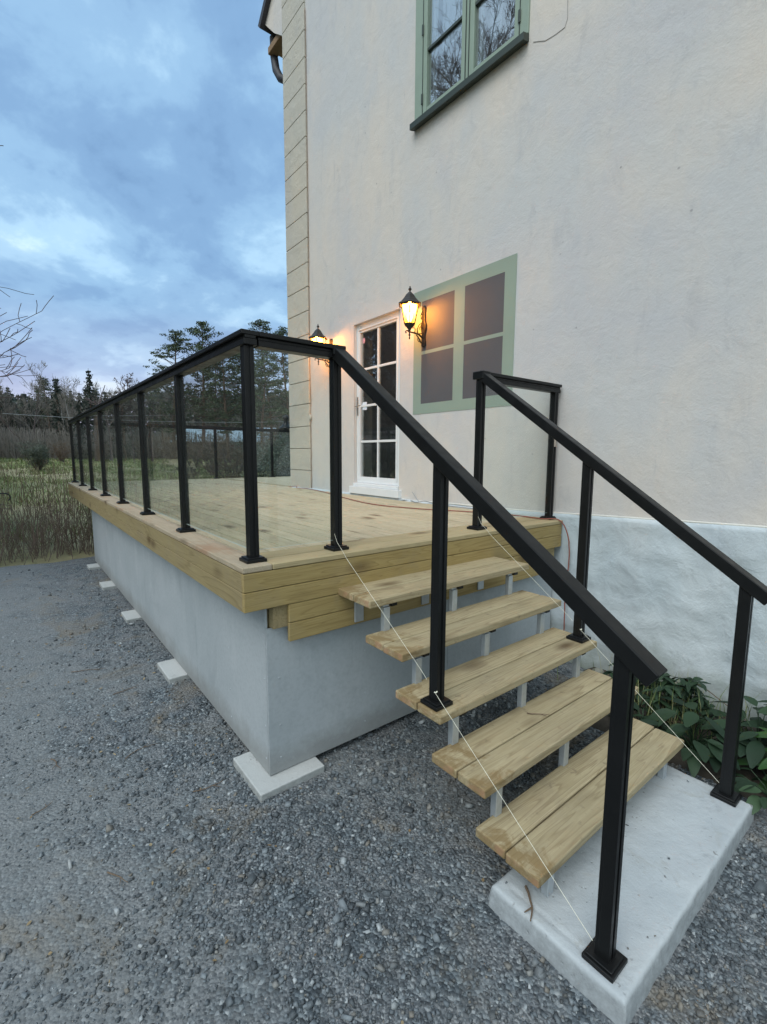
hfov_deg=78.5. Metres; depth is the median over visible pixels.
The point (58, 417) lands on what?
spruce tree
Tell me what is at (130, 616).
paving slab
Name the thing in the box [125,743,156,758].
twig
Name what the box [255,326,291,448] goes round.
pine tree
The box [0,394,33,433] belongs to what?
bare tree
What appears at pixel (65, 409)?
bare tree
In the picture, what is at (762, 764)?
leafy plant
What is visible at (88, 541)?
shoot clump
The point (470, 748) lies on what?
guide string
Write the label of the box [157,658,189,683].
paving slab
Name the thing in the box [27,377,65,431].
tree
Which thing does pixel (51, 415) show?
bare tree
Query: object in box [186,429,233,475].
garden bush
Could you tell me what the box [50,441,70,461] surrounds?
garden bush
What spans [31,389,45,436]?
spruce tree
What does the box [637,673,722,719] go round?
leafy plant
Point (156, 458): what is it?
garden bush
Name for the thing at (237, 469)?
garden bush
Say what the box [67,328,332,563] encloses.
glass railing
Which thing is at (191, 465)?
garden bush
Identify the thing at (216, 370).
pine tree
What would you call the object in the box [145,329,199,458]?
pine tree
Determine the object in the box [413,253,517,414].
blind window
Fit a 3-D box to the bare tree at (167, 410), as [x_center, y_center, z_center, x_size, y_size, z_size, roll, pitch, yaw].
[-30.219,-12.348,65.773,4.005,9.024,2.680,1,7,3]
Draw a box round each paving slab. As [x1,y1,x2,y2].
[87,563,101,569]
[99,581,116,590]
[121,610,142,622]
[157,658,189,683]
[233,751,324,801]
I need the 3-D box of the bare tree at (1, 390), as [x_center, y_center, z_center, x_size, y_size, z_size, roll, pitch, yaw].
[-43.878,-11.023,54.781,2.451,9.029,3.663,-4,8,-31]
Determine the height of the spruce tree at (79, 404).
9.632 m
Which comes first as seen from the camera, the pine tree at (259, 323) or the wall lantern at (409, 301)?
the wall lantern at (409, 301)
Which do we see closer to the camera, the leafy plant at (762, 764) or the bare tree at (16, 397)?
the leafy plant at (762, 764)
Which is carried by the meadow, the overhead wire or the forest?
the forest
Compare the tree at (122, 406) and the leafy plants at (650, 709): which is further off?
the tree at (122, 406)
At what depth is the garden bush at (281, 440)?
18.98 m
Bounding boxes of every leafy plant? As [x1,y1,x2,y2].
[603,663,652,703]
[607,702,689,747]
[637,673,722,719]
[639,696,758,777]
[696,696,766,768]
[717,765,766,814]
[738,727,766,789]
[741,700,766,731]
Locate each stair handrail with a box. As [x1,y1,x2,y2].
[324,344,667,983]
[467,370,766,806]
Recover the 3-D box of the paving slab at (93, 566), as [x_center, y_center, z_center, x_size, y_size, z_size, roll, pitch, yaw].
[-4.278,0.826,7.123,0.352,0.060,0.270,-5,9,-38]
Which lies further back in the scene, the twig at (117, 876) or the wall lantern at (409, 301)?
the wall lantern at (409, 301)
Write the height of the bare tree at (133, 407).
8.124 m
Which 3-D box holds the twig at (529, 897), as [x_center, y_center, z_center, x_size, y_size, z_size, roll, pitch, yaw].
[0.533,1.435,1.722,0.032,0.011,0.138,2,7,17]
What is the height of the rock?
0.060 m
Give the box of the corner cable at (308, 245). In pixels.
[305,18,311,487]
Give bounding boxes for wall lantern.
[309,324,332,367]
[399,286,426,346]
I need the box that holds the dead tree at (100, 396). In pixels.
[86,385,104,404]
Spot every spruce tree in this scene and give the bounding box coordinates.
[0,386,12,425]
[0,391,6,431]
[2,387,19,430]
[16,394,33,435]
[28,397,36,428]
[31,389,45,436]
[46,377,68,438]
[75,393,82,413]
[80,370,104,432]
[101,391,113,437]
[146,395,160,442]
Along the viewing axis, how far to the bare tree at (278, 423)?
66.43 m
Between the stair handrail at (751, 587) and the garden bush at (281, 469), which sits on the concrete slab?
the stair handrail at (751, 587)
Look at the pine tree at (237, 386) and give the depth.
50.56 m
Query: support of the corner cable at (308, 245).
attached to the plastered house
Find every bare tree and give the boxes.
[0,287,53,510]
[0,379,19,432]
[0,393,42,430]
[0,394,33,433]
[11,360,55,434]
[28,386,48,433]
[39,374,72,427]
[42,389,65,431]
[42,406,55,434]
[50,388,78,431]
[53,382,84,434]
[61,377,83,429]
[80,383,104,421]
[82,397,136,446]
[102,390,125,438]
[106,373,153,463]
[111,377,139,432]
[124,403,138,437]
[127,398,152,432]
[129,392,167,432]
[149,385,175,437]
[157,393,175,432]
[264,412,287,435]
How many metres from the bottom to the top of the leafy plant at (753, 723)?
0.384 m
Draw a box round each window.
[410,0,530,130]
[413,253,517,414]
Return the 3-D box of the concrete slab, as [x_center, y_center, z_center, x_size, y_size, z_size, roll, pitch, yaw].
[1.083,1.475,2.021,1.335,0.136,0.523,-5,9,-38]
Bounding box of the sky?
[0,0,289,417]
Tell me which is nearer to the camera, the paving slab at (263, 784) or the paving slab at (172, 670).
the paving slab at (263, 784)
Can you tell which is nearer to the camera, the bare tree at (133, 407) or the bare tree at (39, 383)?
the bare tree at (39, 383)
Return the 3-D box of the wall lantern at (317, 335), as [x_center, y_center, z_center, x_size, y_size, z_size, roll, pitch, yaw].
[-0.837,-2.226,6.320,0.350,0.576,0.229,-3,8,-26]
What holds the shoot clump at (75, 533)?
on the meadow
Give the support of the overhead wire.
attached to the wire pole
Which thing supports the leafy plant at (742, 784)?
on the soil bed
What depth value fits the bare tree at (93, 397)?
57.49 m
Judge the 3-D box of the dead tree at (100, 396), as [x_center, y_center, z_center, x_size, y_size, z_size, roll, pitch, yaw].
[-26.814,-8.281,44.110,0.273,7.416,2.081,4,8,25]
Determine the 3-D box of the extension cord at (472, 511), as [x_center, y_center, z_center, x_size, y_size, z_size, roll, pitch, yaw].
[-0.166,0.427,5.542,0.562,1.206,4.827,-5,9,-38]
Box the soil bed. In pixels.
[545,667,766,798]
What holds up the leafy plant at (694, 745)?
on the soil bed
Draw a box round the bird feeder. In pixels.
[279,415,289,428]
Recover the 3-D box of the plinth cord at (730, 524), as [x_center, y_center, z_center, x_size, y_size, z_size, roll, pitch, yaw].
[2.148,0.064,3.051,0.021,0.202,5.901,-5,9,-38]
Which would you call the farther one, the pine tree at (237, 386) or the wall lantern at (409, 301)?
the pine tree at (237, 386)
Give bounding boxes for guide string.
[334,534,592,940]
[478,517,715,778]
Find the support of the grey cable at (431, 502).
on the timber deck
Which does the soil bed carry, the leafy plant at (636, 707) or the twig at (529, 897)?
the leafy plant at (636, 707)
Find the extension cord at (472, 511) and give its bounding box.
[291,486,569,630]
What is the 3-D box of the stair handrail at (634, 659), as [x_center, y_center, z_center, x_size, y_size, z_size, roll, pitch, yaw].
[0.248,0.292,2.001,0.104,2.213,1.753,-5,9,-38]
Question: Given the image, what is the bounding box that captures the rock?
[592,667,603,673]
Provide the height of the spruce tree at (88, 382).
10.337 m
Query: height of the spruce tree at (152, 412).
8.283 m
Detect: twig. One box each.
[107,872,127,883]
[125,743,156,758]
[193,780,222,791]
[524,885,532,921]
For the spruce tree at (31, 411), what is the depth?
66.26 m
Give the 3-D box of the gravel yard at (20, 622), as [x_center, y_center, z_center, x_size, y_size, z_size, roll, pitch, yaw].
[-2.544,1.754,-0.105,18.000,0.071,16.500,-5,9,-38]
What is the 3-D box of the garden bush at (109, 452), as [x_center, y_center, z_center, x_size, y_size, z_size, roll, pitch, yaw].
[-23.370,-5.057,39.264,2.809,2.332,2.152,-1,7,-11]
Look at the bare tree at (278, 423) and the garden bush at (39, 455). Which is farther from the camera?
the bare tree at (278, 423)
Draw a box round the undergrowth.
[0,426,288,458]
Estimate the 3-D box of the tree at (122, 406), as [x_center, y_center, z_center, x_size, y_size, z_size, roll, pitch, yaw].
[-21.280,-6.729,37.768,4.697,6.223,3.246,5,9,36]
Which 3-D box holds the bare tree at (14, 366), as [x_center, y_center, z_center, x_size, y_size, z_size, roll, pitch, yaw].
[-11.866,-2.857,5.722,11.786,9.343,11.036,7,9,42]
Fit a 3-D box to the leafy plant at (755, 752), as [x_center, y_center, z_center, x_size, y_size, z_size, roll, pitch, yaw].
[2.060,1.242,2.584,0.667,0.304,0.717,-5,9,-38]
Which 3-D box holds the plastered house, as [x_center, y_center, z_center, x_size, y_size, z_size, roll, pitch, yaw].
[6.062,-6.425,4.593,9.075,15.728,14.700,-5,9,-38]
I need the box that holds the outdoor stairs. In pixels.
[338,557,683,896]
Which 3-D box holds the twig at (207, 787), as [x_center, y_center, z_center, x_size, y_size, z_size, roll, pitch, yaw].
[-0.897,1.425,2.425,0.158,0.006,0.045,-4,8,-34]
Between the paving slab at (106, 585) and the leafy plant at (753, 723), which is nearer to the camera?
the leafy plant at (753, 723)
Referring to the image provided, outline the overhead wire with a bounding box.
[0,413,289,422]
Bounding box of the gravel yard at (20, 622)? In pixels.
[0,556,766,1023]
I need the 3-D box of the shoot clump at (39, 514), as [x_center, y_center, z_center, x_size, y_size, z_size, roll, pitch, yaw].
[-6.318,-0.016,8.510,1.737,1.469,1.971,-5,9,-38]
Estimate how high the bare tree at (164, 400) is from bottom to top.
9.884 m
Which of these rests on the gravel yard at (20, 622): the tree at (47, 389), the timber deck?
the timber deck
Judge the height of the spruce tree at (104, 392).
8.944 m
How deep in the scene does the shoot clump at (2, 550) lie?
7.56 m
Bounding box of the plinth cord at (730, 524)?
[413,500,766,527]
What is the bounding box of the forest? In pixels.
[0,386,289,438]
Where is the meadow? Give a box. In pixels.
[0,459,266,566]
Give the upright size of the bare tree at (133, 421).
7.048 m
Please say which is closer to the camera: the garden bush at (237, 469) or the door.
the door
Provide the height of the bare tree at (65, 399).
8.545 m
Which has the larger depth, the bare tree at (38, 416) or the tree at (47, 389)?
the tree at (47, 389)
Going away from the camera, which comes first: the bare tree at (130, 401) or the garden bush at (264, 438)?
the garden bush at (264, 438)
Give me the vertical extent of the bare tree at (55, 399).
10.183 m
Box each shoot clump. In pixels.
[0,470,91,552]
[0,495,57,546]
[0,500,72,561]
[0,514,48,564]
[1,490,93,558]
[53,507,93,555]
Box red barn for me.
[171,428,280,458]
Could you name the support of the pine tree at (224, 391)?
on the meadow
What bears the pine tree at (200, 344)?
on the meadow
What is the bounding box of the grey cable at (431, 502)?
[395,499,472,508]
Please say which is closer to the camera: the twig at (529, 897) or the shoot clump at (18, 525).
the twig at (529, 897)
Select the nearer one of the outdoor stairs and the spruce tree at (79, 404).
the outdoor stairs
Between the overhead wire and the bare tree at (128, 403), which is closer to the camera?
the overhead wire
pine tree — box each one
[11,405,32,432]
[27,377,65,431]
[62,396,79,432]
[91,387,103,426]
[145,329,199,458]
[169,321,224,447]
[193,354,241,459]
[200,363,234,426]
[221,353,268,427]
[236,319,286,438]
[238,356,288,456]
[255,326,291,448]
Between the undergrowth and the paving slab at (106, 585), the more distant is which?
the undergrowth
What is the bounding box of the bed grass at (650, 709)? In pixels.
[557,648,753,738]
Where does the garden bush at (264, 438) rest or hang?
on the meadow
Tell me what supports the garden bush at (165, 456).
on the meadow
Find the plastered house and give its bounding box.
[258,0,766,720]
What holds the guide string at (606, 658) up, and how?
attached to the stair handrail at (751, 587)
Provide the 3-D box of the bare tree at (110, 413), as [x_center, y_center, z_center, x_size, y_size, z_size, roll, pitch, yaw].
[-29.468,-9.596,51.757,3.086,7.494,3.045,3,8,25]
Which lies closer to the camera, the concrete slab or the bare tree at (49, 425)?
the concrete slab
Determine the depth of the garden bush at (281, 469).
14.73 m
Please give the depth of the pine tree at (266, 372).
41.67 m
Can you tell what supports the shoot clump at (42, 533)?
on the meadow
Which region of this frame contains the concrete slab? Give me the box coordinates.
[488,765,753,1023]
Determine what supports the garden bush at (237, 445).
on the meadow
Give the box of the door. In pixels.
[349,310,401,497]
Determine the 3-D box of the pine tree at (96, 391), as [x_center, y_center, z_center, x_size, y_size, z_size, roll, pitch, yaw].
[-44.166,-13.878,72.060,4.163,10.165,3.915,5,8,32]
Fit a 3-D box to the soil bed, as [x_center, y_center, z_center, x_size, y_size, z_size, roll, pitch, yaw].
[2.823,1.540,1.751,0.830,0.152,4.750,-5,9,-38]
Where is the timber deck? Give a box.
[68,476,562,775]
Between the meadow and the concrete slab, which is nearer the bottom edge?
the concrete slab
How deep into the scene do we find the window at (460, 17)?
4.41 m
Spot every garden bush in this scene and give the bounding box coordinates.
[10,439,57,471]
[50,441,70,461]
[105,440,116,462]
[128,436,169,472]
[147,432,186,466]
[159,434,212,478]
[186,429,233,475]
[194,430,260,477]
[222,437,267,474]
[238,423,286,470]
[240,444,291,476]
[256,432,289,475]
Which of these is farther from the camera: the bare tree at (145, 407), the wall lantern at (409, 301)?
the bare tree at (145, 407)
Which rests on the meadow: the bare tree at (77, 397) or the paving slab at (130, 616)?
the bare tree at (77, 397)
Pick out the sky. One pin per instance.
(142, 163)

